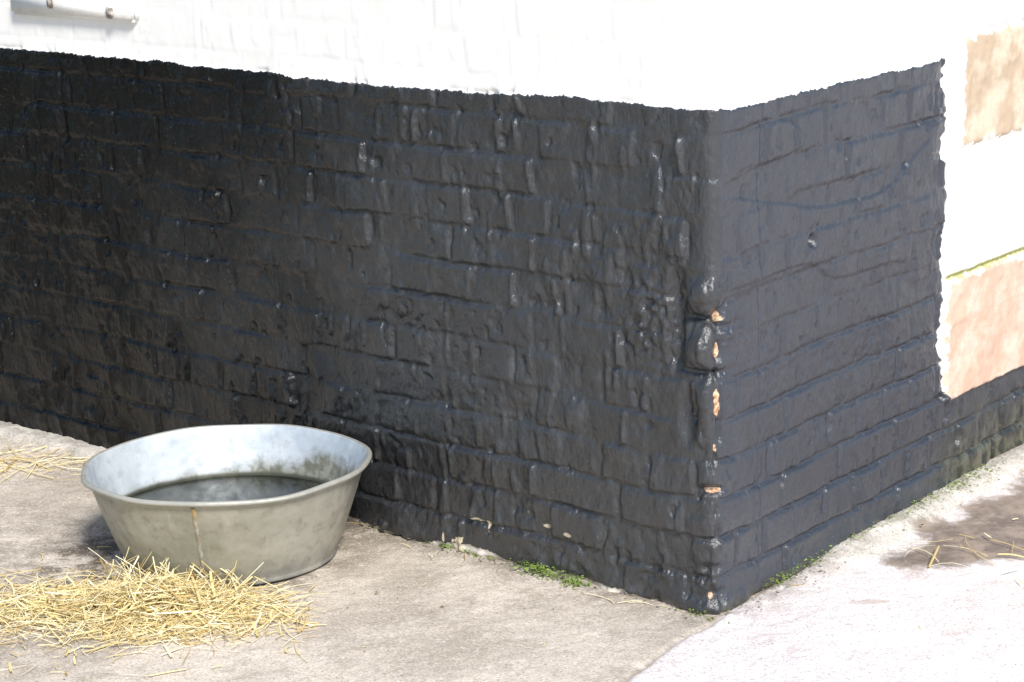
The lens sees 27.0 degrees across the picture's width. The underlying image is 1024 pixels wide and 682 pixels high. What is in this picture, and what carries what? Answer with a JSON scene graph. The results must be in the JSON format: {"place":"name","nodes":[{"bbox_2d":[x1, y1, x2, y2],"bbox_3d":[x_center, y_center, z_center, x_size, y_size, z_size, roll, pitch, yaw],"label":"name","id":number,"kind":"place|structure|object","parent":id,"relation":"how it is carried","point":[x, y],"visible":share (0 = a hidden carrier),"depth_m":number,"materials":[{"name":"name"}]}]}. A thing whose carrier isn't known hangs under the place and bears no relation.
{"place":"outdoors","nodes":[
{"label":"outdoors","id":0,"kind":"place"},
{"bbox_2d":[0,421,1023,681],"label":"concrete ground","id":1,"kind":"structure","parent":0,"point":[864,611],"depth_m":4.21,"materials":[{"name":"grey concrete"}]},
{"bbox_2d":[81,424,371,587],"bbox_3d":[-0.608,0.357,4.590,0.621,0.214,0.554,-2,15,0],"label":"galvanised tub","id":2,"kind":"object","parent":1,"relation":"on","point":[277,499],"visible":0.98,"depth_m":4.51,"materials":[{"name":"metal"}]},
{"bbox_2d":[0,0,1023,614],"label":"painted wall","id":3,"kind":"structure","parent":1,"relation":"on","point":[708,306],"depth_m":4.49,"materials":[{"name":"paint"}]},
{"bbox_2d":[10,0,139,22],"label":"window sill","id":4,"kind":"structure","parent":3,"relation":"attached to","point":[125,10],"depth_m":5.01,"materials":[{"name":"white paint"}]},
{"bbox_3d":[-1.395,-1.395,5.192,0.959,1.048,0.818,-2,15,0],"label":"window","id":5,"kind":"object","parent":3,"relation":"attached to","visible":0},
{"bbox_2d":[46,0,52,8],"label":"sill bracket","id":6,"kind":"object","parent":5,"relation":"attached to","point":[49,3],"visible":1,"depth_m":5.07,"materials":[{"name":"metal"}]},
{"bbox_2d":[105,7,112,18],"bbox_3d":[-0.934,-0.761,4.937,0.025,0.028,0.006,10,19,39],"label":"sill bracket","id":7,"kind":"object","parent":5,"relation":"attached to","point":[109,12],"visible":1,"depth_m":4.93,"materials":[{"name":"metal"}]},
{"bbox_2d":[0,443,1023,681],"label":"straw","id":8,"kind":"object","parent":1,"relation":"on","point":[191,592],"visible":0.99,"depth_m":4.28,"materials":[{"name":"yellow plant"}]},
{"bbox_2d":[9,471,1022,679],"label":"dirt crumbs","id":9,"kind":"object","parent":1,"relation":"on","point":[377,592],"visible":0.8,"depth_m":4.36,"materials":[{"name":"brown soil"}]},
{"bbox_2d":[350,460,1005,622],"bbox_3d":[0.434,0.426,4.572,1.695,0.034,0.873,-4,15,-8],"label":"moss","id":10,"kind":"object","parent":1,"relation":"on","point":[535,569],"visible":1,"depth_m":4.45,"materials":[{"name":"green plant"}]}
]}

